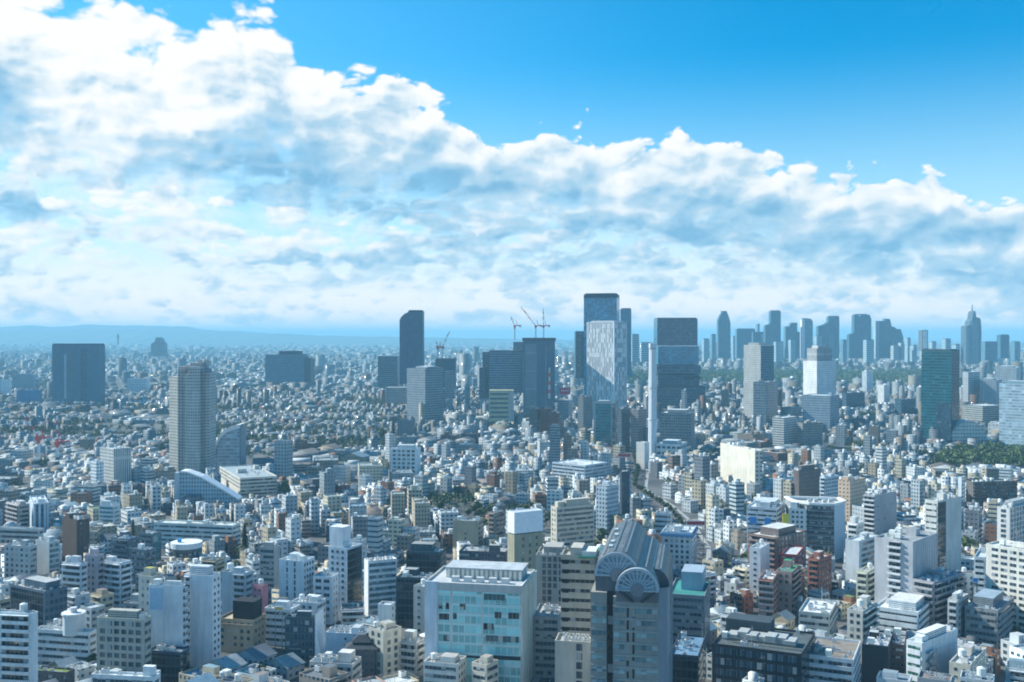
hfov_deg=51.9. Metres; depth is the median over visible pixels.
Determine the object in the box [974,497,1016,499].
window
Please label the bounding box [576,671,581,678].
window
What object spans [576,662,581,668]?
window
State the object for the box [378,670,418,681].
house
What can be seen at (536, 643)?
window
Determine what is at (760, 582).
window
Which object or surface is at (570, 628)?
window
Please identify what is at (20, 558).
office block
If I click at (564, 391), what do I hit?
rooftop billboard
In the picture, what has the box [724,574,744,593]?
city block
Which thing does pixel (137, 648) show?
window
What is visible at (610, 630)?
recess window
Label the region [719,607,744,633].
city block
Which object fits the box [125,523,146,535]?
city block
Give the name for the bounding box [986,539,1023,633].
white grid apartments
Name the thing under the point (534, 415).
city block
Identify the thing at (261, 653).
house
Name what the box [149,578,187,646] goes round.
plaster tower
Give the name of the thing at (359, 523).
city block
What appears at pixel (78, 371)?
tower block
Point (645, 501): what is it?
city block
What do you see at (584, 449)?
city block
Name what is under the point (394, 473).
city block
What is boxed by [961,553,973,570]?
city block
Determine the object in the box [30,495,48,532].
office block
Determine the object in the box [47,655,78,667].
house
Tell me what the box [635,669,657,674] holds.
window
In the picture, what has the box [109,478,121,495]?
city block
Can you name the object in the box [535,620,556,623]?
window
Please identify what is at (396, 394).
office block
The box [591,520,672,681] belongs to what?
vaulted tower
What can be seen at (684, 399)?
city block
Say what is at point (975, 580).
rooftop billboard
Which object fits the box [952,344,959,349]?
distant skyscraper
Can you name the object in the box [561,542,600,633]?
banded tower
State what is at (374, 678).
house
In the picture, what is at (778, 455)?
house
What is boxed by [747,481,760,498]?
city block
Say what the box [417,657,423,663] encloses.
window
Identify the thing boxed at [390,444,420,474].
frame building
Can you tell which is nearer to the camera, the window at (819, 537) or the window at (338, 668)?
the window at (338, 668)
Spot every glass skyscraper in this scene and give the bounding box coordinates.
[574,331,583,377]
[584,293,618,395]
[619,308,630,376]
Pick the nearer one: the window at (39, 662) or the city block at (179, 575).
the window at (39, 662)
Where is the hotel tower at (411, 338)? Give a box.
[400,310,423,383]
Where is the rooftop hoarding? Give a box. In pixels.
[508,508,542,534]
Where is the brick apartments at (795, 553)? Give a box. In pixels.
[781,545,804,565]
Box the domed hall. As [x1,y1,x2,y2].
[952,419,986,443]
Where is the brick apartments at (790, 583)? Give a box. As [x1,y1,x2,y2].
[776,559,802,615]
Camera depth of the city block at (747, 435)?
1427.62 m
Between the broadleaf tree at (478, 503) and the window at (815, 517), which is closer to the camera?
the window at (815, 517)
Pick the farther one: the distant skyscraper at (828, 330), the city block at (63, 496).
the distant skyscraper at (828, 330)
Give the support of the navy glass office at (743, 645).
on the ground
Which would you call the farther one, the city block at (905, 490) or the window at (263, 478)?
the window at (263, 478)
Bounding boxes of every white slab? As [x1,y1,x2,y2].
[862,370,872,390]
[878,384,889,401]
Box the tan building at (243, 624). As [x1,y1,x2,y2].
[221,597,267,652]
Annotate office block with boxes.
[0,379,10,393]
[0,526,42,543]
[4,539,36,577]
[12,374,35,389]
[17,390,41,402]
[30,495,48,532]
[35,536,59,573]
[91,459,103,482]
[99,500,119,523]
[100,443,130,488]
[110,530,138,559]
[131,543,156,583]
[139,530,160,559]
[259,541,279,588]
[265,351,314,381]
[378,356,399,387]
[386,387,406,402]
[407,366,442,422]
[435,358,455,398]
[479,350,522,398]
[489,390,513,420]
[552,456,606,492]
[578,395,591,429]
[596,481,618,539]
[617,406,629,450]
[631,406,645,451]
[660,409,694,449]
[747,497,784,543]
[753,380,777,426]
[797,420,822,445]
[803,393,838,428]
[842,392,864,407]
[845,532,877,580]
[895,398,914,414]
[958,476,964,501]
[962,404,998,423]
[963,371,979,403]
[980,378,1001,404]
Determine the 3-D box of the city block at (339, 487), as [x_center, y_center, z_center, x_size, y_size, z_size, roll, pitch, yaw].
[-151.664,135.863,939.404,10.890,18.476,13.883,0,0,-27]
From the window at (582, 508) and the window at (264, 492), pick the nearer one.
the window at (582, 508)
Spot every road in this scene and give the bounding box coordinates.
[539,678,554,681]
[626,416,706,563]
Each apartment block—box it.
[5,499,29,526]
[61,555,86,591]
[85,548,104,599]
[103,555,132,607]
[138,566,162,615]
[220,464,276,496]
[222,562,253,615]
[252,578,267,612]
[313,568,338,624]
[369,620,401,677]
[399,629,424,678]
[413,578,425,634]
[453,515,482,547]
[847,594,879,663]
[856,562,874,602]
[912,567,965,625]
[947,590,968,637]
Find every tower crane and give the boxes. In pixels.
[22,413,51,456]
[54,416,70,456]
[436,331,449,357]
[436,341,444,357]
[510,316,520,339]
[521,307,541,337]
[542,309,549,337]
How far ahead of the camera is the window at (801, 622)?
512.71 m
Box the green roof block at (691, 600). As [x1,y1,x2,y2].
[673,564,709,653]
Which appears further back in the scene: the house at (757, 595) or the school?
the school
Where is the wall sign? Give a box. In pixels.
[782,514,788,523]
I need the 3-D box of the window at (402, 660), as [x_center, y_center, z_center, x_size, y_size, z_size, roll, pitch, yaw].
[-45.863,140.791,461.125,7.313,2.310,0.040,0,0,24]
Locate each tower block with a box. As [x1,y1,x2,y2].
[52,343,104,403]
[151,337,166,356]
[744,343,773,416]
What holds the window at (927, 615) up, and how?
in the office at (908, 611)
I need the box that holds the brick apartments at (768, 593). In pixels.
[758,569,777,615]
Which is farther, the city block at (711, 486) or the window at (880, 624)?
the city block at (711, 486)
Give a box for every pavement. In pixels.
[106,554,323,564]
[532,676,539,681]
[625,451,710,557]
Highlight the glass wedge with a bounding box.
[174,469,242,512]
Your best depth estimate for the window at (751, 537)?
638.15 m
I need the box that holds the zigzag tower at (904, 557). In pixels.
[874,526,937,603]
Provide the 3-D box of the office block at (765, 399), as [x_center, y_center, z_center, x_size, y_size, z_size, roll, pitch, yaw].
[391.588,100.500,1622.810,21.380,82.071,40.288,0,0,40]
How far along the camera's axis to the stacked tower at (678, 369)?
1859.97 m
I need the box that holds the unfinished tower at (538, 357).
[513,338,555,412]
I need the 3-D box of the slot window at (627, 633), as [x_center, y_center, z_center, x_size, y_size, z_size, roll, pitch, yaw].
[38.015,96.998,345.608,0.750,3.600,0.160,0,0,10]
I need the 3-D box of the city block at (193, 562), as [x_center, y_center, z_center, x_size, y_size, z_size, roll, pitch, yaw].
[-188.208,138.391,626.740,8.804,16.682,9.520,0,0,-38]
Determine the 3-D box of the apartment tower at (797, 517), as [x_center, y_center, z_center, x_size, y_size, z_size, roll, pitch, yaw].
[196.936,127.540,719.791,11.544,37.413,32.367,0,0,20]
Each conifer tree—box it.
[130,519,135,535]
[239,524,249,548]
[391,421,395,434]
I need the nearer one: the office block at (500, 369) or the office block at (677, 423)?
the office block at (677, 423)
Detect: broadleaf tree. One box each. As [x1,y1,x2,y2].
[85,652,96,662]
[233,559,240,566]
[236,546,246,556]
[256,663,265,671]
[279,481,289,493]
[315,563,321,570]
[377,427,386,441]
[435,501,443,508]
[464,508,471,514]
[470,504,478,515]
[474,500,483,507]
[474,508,482,515]
[481,507,487,519]
[520,503,528,508]
[545,513,550,525]
[596,532,604,543]
[597,527,607,541]
[961,535,978,548]
[1011,625,1019,631]
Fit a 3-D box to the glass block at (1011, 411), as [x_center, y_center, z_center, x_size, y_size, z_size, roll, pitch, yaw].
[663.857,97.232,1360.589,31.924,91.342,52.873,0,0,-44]
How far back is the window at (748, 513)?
716.71 m
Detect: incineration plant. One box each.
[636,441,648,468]
[656,439,686,455]
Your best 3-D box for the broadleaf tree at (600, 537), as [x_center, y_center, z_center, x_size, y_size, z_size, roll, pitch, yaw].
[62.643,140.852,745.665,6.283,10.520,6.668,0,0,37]
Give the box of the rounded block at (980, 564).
[974,546,985,594]
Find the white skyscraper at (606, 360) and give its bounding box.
[587,321,626,422]
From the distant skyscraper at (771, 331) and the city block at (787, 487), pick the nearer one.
the city block at (787, 487)
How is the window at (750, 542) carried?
in the curved office
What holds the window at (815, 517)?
in the curved roof building at (825, 523)
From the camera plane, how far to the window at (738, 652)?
412.48 m
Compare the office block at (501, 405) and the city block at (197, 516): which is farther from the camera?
the office block at (501, 405)
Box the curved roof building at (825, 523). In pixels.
[784,496,845,559]
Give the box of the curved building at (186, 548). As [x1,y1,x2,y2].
[171,538,202,559]
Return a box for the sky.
[0,0,1023,337]
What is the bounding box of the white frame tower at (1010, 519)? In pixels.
[997,497,1023,541]
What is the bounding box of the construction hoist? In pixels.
[548,367,550,398]
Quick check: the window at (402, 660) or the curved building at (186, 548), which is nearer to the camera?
the window at (402, 660)
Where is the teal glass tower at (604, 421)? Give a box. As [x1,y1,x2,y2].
[593,400,615,444]
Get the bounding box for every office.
[10,575,66,626]
[34,480,52,487]
[38,606,96,665]
[38,660,74,681]
[91,665,159,681]
[97,608,150,671]
[151,643,189,681]
[265,600,299,645]
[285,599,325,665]
[291,594,325,634]
[309,649,361,681]
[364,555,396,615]
[378,601,394,621]
[396,567,434,627]
[406,541,445,572]
[423,651,465,681]
[425,560,536,681]
[459,544,506,561]
[472,654,497,681]
[534,602,560,677]
[551,497,593,548]
[673,627,705,681]
[712,612,814,681]
[748,522,805,570]
[793,464,820,496]
[799,588,836,635]
[809,636,860,681]
[877,592,929,632]
[906,623,957,681]
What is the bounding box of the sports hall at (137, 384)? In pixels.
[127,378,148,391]
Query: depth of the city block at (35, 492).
883.35 m
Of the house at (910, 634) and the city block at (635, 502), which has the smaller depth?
the house at (910, 634)
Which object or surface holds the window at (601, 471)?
in the office block at (587, 469)
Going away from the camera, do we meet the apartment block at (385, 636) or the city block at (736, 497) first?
the apartment block at (385, 636)
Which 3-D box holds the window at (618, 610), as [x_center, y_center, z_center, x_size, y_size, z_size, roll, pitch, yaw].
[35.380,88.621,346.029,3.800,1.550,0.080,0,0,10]
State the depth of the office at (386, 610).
500.87 m
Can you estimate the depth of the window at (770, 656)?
407.37 m
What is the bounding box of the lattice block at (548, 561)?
[536,542,568,607]
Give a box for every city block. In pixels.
[0,487,19,500]
[0,497,9,525]
[0,594,9,609]
[2,579,14,595]
[10,448,32,459]
[25,489,46,501]
[38,573,47,576]
[47,618,62,625]
[49,498,63,510]
[50,493,70,499]
[64,509,85,514]
[67,587,89,608]
[70,489,91,503]
[78,482,100,504]
[80,438,93,449]
[80,599,104,628]
[87,504,98,520]
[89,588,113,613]
[90,518,102,535]
[90,529,99,544]
[97,522,115,533]
[100,492,119,503]
[102,412,124,422]
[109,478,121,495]
[121,498,141,523]
[123,481,131,492]
[123,490,142,507]
[123,593,138,608]
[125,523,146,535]
[131,465,140,481]
[135,572,160,592]
[137,517,155,530]
[141,456,157,468]
[141,466,154,482]
[152,483,160,511]
[159,466,175,479]
[162,571,175,581]
[167,559,185,574]
[175,570,188,580]
[176,505,187,519]
[187,558,200,569]
[193,512,202,520]
[201,552,225,582]
[204,502,213,519]
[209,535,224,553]
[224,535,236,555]
[234,503,245,521]
[240,547,254,565]
[242,514,251,530]
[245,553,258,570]
[260,500,270,523]
[262,524,275,541]
[268,588,271,605]
[269,596,290,604]
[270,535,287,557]
[274,439,292,479]
[277,508,287,532]
[282,492,297,513]
[286,514,300,554]
[295,439,321,449]
[297,488,312,513]
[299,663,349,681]
[301,518,310,535]
[306,463,321,474]
[308,475,318,490]
[309,496,319,532]
[314,456,337,470]
[318,543,328,561]
[319,467,334,498]
[320,504,330,527]
[323,492,340,509]
[326,521,341,542]
[333,464,349,483]
[335,481,349,493]
[341,600,364,624]
[349,501,366,524]
[351,535,366,568]
[352,512,367,542]
[356,613,377,625]
[358,461,382,483]
[359,473,370,490]
[368,514,382,556]
[374,485,386,504]
[381,479,393,490]
[383,536,390,555]
[385,432,394,471]
[388,518,404,546]
[389,468,412,480]
[391,491,404,517]
[397,418,414,435]
[397,533,413,550]
[400,434,419,443]
[403,522,418,540]
[407,484,421,517]
[413,500,429,526]
[415,471,427,498]
[419,524,435,540]
[428,539,439,546]
[439,507,458,542]
[440,432,460,440]
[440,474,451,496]
[441,441,450,459]
[450,475,476,484]
[456,441,474,452]
[461,432,479,443]
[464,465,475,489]
[468,483,480,496]
[485,493,497,503]
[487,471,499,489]
[491,502,505,514]
[495,537,506,545]
[501,492,515,503]
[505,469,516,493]
[506,508,523,532]
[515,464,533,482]
[516,491,529,507]
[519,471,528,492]
[529,406,539,432]
[531,503,544,538]
[533,487,545,504]
[537,439,549,455]
[540,408,552,432]
[543,536,550,543]
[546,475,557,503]
[547,488,563,520]
[548,411,560,439]
[550,424,559,464]
[563,432,571,459]
[568,446,577,458]
[571,489,581,497]
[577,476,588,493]
[580,440,588,459]
[594,505,595,529]
[602,452,611,475]
[612,455,624,472]
[613,442,624,456]
[617,514,642,525]
[630,494,640,517]
[641,495,649,509]
[650,460,661,478]
[655,507,671,531]
[662,482,677,498]
[668,454,679,470]
[673,565,680,580]
[675,450,686,469]
[675,570,681,577]
[678,473,683,490]
[681,389,686,408]
[682,499,697,512]
[684,469,693,489]
[692,477,708,510]
[694,452,709,480]
[695,431,705,444]
[698,509,705,528]
[702,558,722,575]
[706,480,721,493]
[706,492,718,525]
[706,521,720,541]
[706,570,717,600]
[706,652,711,679]
[709,503,723,525]
[710,462,717,479]
[714,527,722,542]
[716,484,728,502]
[716,570,728,592]
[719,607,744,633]
[721,388,728,406]
[723,516,735,541]
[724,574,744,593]
[729,480,743,518]
[730,588,752,613]
[731,440,757,447]
[731,526,744,549]
[731,558,747,567]
[733,563,748,588]
[738,431,763,439]
[744,438,772,447]
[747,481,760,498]
[754,493,763,500]
[773,477,784,500]
[781,406,801,415]
[783,479,792,500]
[793,561,805,599]
[801,444,811,464]
[801,564,807,598]
[808,587,830,599]
[814,444,824,461]
[814,629,833,637]
[828,547,834,571]
[832,572,845,590]
[836,423,846,445]
[840,465,858,476]
[852,504,863,521]
[863,433,871,455]
[868,457,879,477]
[869,424,879,445]
[876,446,886,467]
[876,669,911,681]
[886,429,897,442]
[895,454,905,477]
[897,511,916,521]
[897,523,909,528]
[900,483,910,499]
[906,463,924,478]
[911,479,923,508]
[917,670,955,681]
[928,480,940,498]
[934,489,947,496]
[957,567,973,600]
[957,638,972,645]
[960,666,994,681]
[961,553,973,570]
[962,520,977,540]
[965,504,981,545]
[971,544,985,555]
[980,643,1000,675]
[984,520,996,541]
[986,466,998,478]
[988,498,1001,520]
[999,464,1012,479]
[1001,632,1023,664]
[1006,657,1023,681]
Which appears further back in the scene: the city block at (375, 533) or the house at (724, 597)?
the city block at (375, 533)
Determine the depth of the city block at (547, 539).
701.13 m
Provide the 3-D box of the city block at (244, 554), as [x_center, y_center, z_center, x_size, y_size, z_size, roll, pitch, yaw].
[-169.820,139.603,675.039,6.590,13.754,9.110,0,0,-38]
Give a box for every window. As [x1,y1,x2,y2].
[0,530,37,533]
[0,535,37,538]
[0,540,34,543]
[0,601,9,606]
[2,616,28,621]
[2,624,28,629]
[2,633,28,637]
[2,641,28,646]
[2,649,28,654]
[2,658,28,663]
[2,666,28,671]
[2,674,28,679]
[38,633,87,638]
[38,640,87,645]
[38,647,87,652]
[38,654,86,659]
[38,661,50,663]
[38,674,64,679]
[63,565,79,569]
[63,571,79,575]
[63,577,79,581]
[63,583,79,587]
[92,609,103,613]
[93,678,152,681]
[104,564,118,568]
[104,570,118,574]
[104,576,118,580]
[104,582,118,586]
[106,588,118,592]
[112,540,127,543]
[112,545,127,548]
[112,550,127,554]
[128,622,133,626]
[128,630,133,634]
[128,638,133,642]
[128,646,133,650]
[128,654,133,658]
[128,662,133,666]
[132,552,145,554]
[132,557,145,560]
[135,622,140,626]
[135,630,140,634]
[135,638,140,642]
[135,646,140,650]
[155,525,231,529]
[155,529,231,533]
[161,534,224,538]
[161,539,203,541]
[171,550,201,555]
[202,562,214,565]
[234,575,243,578]
[234,582,243,585]
[234,588,243,591]
[241,478,275,480]
[241,481,275,484]
[241,485,275,488]
[241,488,275,491]
[241,492,275,495]
[260,549,273,552]
[260,555,273,558]
[260,561,273,563]
[260,566,273,569]
[260,572,273,575]
[262,578,273,580]
[266,611,289,614]
[266,618,284,621]
[266,625,284,628]
[266,631,284,634]
[266,638,284,641]
[286,620,313,624]
[286,627,313,631]
[286,634,313,638]
[286,641,313,645]
[286,648,313,652]
[297,655,313,659]
[311,665,350,671]
[336,677,346,681]
[342,612,362,615]
[342,618,359,621]
[369,562,395,566]
[369,567,395,572]
[369,573,395,578]
[369,579,395,584]
[369,585,395,590]
[369,591,395,596]
[369,597,395,602]
[369,603,395,608]
[369,609,395,614]
[401,644,414,649]
[401,651,414,656]
[401,659,414,663]
[401,666,414,671]
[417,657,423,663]
[425,665,455,671]
[425,673,455,679]
[439,613,448,619]
[443,635,448,640]
[460,553,504,556]
[460,559,504,561]
[460,604,464,609]
[473,666,484,671]
[473,674,484,679]
[483,623,493,629]
[484,594,504,600]
[486,635,518,642]
[487,664,497,671]
[487,672,497,679]
[490,393,507,394]
[490,398,507,399]
[490,402,507,403]
[490,407,507,408]
[490,411,507,412]
[490,416,507,417]
[495,612,500,617]
[508,612,518,618]
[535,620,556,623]
[535,627,556,630]
[535,634,556,638]
[535,641,554,645]
[535,649,554,652]
[535,656,554,659]
[535,663,554,667]
[535,671,554,674]
[553,464,584,468]
[553,467,584,471]
[553,470,584,474]
[558,507,592,511]
[558,511,592,516]
[558,516,592,521]
[558,521,592,526]
[558,526,592,531]
[558,531,592,536]
[558,535,592,540]
[561,560,594,563]
[561,569,593,573]
[561,579,594,582]
[561,588,590,592]
[561,598,590,601]
[561,607,590,611]
[561,617,590,621]
[561,627,590,630]
[564,540,592,545]
[576,644,581,650]
[576,653,581,659]
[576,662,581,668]
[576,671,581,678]
[585,464,606,468]
[585,467,606,471]
[585,471,606,474]
[591,606,605,610]
[591,618,605,622]
[591,630,605,634]
[591,642,605,646]
[591,654,605,659]
[591,666,605,671]
[591,678,605,681]
[594,552,637,581]
[608,604,612,611]
[608,616,612,623]
[608,628,612,635]
[608,640,612,648]
[608,652,612,660]
[608,664,612,672]
[608,676,612,681]
[614,608,624,612]
[614,620,624,624]
[614,632,624,636]
[614,644,624,648]
[614,656,624,660]
[614,668,624,673]
[615,567,658,596]
[626,632,628,641]
[635,609,657,613]
[635,621,657,626]
[635,633,657,638]
[635,645,657,650]
[635,657,657,662]
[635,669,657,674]
[673,598,702,601]
[673,605,702,608]
[673,612,702,616]
[673,619,702,623]
[673,626,701,630]
[716,647,723,653]
[716,657,723,664]
[716,668,723,674]
[726,648,733,654]
[726,659,733,665]
[726,669,733,676]
[732,596,741,600]
[736,649,744,656]
[736,660,744,667]
[736,671,744,677]
[747,651,754,657]
[747,661,754,668]
[748,509,775,512]
[748,513,775,516]
[748,518,775,521]
[749,536,774,541]
[749,541,774,547]
[757,652,764,658]
[757,663,764,669]
[759,581,772,585]
[759,587,772,591]
[759,594,772,597]
[759,600,772,603]
[759,606,772,609]
[759,612,772,615]
[767,653,775,660]
[767,664,775,671]
[767,675,775,681]
[778,654,785,661]
[778,665,785,672]
[778,676,785,681]
[782,556,795,559]
[788,656,796,663]
[788,667,796,674]
[788,678,796,681]
[798,505,833,508]
[800,614,827,619]
[800,621,827,626]
[807,511,833,513]
[807,516,833,518]
[807,521,833,523]
[807,525,833,528]
[807,530,833,533]
[807,535,833,538]
[807,540,833,543]
[807,545,833,548]
[809,658,851,666]
[809,667,851,674]
[809,675,851,681]
[861,539,873,545]
[861,545,873,551]
[861,550,873,556]
[861,556,873,562]
[863,607,876,617]
[863,613,876,624]
[863,620,876,631]
[878,624,916,630]
[879,611,916,617]
[879,617,916,624]
[889,542,900,546]
[889,549,900,553]
[889,555,900,559]
[889,562,900,566]
[889,568,900,572]
[889,575,900,579]
[889,582,900,586]
[889,588,900,592]
[908,645,919,649]
[908,653,919,658]
[908,662,919,667]
[908,671,918,675]
[914,582,931,587]
[914,588,931,594]
[919,605,929,617]
[919,612,929,624]
[934,614,947,620]
[935,576,962,587]
[935,582,962,594]
[935,589,962,601]
[935,600,947,607]
[935,607,947,614]
[966,609,995,616]
[966,616,995,623]
[966,623,995,629]
[966,629,995,636]
[974,482,1016,484]
[974,486,1016,488]
[974,490,1016,492]
[974,493,1016,495]
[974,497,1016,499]
[978,638,995,643]
[998,601,1013,615]
[998,608,1013,622]
[998,614,1013,629]
[998,621,1013,636]
[998,629,1011,643]
[1010,672,1023,676]
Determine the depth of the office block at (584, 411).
1619.80 m
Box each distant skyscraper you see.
[631,334,638,361]
[640,342,650,361]
[702,339,708,361]
[710,334,715,361]
[717,311,730,357]
[731,336,734,359]
[735,328,754,357]
[752,332,762,342]
[756,324,759,331]
[763,310,780,344]
[773,341,783,361]
[784,323,799,357]
[788,339,794,361]
[800,318,812,357]
[814,336,821,345]
[816,316,838,357]
[840,339,846,361]
[847,314,870,357]
[863,339,873,361]
[873,319,902,357]
[890,343,904,359]
[904,338,910,361]
[910,345,916,361]
[918,330,927,350]
[929,341,935,348]
[942,339,950,348]
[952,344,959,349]
[961,305,981,363]
[981,341,996,361]
[997,334,1008,357]
[1010,341,1019,361]
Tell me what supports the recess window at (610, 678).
in the vaulted tower at (632, 615)
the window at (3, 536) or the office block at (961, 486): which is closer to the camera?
the window at (3, 536)
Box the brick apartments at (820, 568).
[807,550,831,598]
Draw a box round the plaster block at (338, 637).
[326,614,369,654]
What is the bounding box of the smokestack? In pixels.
[648,343,656,455]
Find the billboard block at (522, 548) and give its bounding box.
[507,531,542,570]
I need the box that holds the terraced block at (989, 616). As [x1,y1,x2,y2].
[965,588,1014,649]
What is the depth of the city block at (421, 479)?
949.65 m
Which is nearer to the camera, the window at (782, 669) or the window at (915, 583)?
the window at (782, 669)
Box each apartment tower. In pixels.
[0,602,37,681]
[183,564,220,666]
[279,551,314,601]
[328,524,361,609]
[749,539,769,602]
[772,414,796,446]
[789,501,806,545]
[819,473,838,496]
[838,474,865,521]
[847,516,863,537]
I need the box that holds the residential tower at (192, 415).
[169,360,215,473]
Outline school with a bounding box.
[154,519,240,548]
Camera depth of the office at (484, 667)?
427.42 m
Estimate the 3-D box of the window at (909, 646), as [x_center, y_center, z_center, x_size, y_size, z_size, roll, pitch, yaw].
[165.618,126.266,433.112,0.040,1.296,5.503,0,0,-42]
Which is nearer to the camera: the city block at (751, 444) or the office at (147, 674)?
the office at (147, 674)
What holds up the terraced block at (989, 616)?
on the ground
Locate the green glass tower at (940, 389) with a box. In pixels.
[921,349,959,441]
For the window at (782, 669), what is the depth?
405.59 m
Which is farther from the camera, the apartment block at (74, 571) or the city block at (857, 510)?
the city block at (857, 510)
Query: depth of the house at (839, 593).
583.05 m
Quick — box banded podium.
[555,632,590,681]
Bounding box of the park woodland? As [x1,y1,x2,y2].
[930,440,1023,466]
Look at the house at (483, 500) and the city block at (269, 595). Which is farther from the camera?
the house at (483, 500)
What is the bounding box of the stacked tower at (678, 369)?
[654,318,704,408]
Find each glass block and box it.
[995,365,1019,381]
[999,380,1023,450]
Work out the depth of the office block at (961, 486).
862.58 m
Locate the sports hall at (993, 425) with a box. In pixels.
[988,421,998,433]
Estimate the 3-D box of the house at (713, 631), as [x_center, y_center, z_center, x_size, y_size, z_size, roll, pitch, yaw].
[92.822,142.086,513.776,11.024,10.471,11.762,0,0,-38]
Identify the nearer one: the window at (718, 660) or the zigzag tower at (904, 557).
the window at (718, 660)
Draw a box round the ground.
[9,338,1023,681]
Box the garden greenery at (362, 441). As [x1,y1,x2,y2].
[0,393,989,510]
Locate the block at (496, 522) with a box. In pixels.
[488,501,505,536]
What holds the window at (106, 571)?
in the apartment block at (118, 578)
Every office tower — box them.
[803,346,835,394]
[863,488,896,534]
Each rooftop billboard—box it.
[274,606,282,649]
[559,388,570,394]
[618,453,630,459]
[686,521,704,558]
[971,577,978,599]
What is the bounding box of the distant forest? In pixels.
[627,367,921,383]
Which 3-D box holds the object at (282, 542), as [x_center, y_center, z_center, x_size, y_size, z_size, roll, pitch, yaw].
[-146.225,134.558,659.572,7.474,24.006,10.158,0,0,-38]
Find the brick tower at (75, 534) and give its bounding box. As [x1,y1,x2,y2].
[62,512,89,561]
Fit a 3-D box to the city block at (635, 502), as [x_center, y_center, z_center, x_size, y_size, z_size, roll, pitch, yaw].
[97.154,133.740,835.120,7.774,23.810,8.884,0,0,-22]
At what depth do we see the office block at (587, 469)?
988.05 m
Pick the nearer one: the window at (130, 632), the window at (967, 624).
the window at (130, 632)
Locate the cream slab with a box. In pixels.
[720,438,761,494]
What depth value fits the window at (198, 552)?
670.99 m
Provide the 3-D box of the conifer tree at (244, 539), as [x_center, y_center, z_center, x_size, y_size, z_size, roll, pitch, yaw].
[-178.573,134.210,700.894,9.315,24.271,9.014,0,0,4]
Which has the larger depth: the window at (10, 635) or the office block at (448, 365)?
the office block at (448, 365)
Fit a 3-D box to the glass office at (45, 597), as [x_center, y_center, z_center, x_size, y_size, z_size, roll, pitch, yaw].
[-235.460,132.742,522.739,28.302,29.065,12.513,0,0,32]
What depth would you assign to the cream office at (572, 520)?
691.78 m
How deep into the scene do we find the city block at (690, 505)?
893.69 m
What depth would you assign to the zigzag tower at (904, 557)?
528.58 m
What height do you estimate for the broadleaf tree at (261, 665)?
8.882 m
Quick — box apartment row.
[966,477,1017,507]
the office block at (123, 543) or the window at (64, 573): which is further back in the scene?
the office block at (123, 543)
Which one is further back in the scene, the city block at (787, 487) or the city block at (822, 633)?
the city block at (787, 487)
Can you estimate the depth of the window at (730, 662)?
414.09 m
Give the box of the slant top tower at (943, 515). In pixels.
[925,492,960,570]
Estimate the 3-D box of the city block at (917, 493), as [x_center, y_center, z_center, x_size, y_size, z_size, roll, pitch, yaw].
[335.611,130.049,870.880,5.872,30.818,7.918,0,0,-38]
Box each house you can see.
[0,456,19,466]
[0,476,22,485]
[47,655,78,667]
[66,661,94,681]
[99,534,117,551]
[143,507,165,520]
[179,663,219,681]
[184,672,219,681]
[205,653,247,672]
[215,668,252,681]
[233,663,275,677]
[236,643,277,665]
[248,540,263,553]
[250,671,289,681]
[252,458,273,467]
[263,652,305,680]
[293,461,309,471]
[294,539,308,555]
[328,448,357,454]
[331,509,347,521]
[340,451,370,461]
[344,633,377,677]
[351,674,385,681]
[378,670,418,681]
[420,526,437,542]
[442,528,452,546]
[476,495,488,508]
[710,617,719,636]
[710,620,718,644]
[711,545,729,566]
[714,600,732,606]
[716,581,729,602]
[756,591,758,606]
[762,449,789,460]
[770,609,795,629]
[775,622,785,627]
[793,596,804,615]
[831,599,849,619]
[832,588,849,598]
[837,594,855,606]
[907,630,914,638]
[931,466,955,476]
[949,641,986,681]
[987,654,992,673]
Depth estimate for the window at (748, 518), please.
716.71 m
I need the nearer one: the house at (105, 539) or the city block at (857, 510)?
the house at (105, 539)
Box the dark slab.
[619,470,629,516]
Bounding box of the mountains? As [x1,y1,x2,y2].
[0,324,573,344]
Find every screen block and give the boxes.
[862,626,893,681]
[891,627,906,673]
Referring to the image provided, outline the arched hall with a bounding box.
[216,422,245,471]
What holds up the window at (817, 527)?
in the curved roof building at (825, 523)
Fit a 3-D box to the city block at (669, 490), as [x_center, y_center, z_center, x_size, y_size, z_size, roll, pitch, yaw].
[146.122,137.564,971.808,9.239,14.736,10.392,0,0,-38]
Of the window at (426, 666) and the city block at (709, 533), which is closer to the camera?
the window at (426, 666)
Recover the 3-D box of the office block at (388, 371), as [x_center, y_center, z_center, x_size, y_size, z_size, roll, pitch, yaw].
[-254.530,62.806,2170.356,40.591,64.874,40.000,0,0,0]
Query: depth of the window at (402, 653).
460.94 m
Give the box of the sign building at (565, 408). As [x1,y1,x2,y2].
[558,399,572,419]
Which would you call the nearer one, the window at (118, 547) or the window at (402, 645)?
the window at (402, 645)
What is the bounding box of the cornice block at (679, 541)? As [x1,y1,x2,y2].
[660,523,697,569]

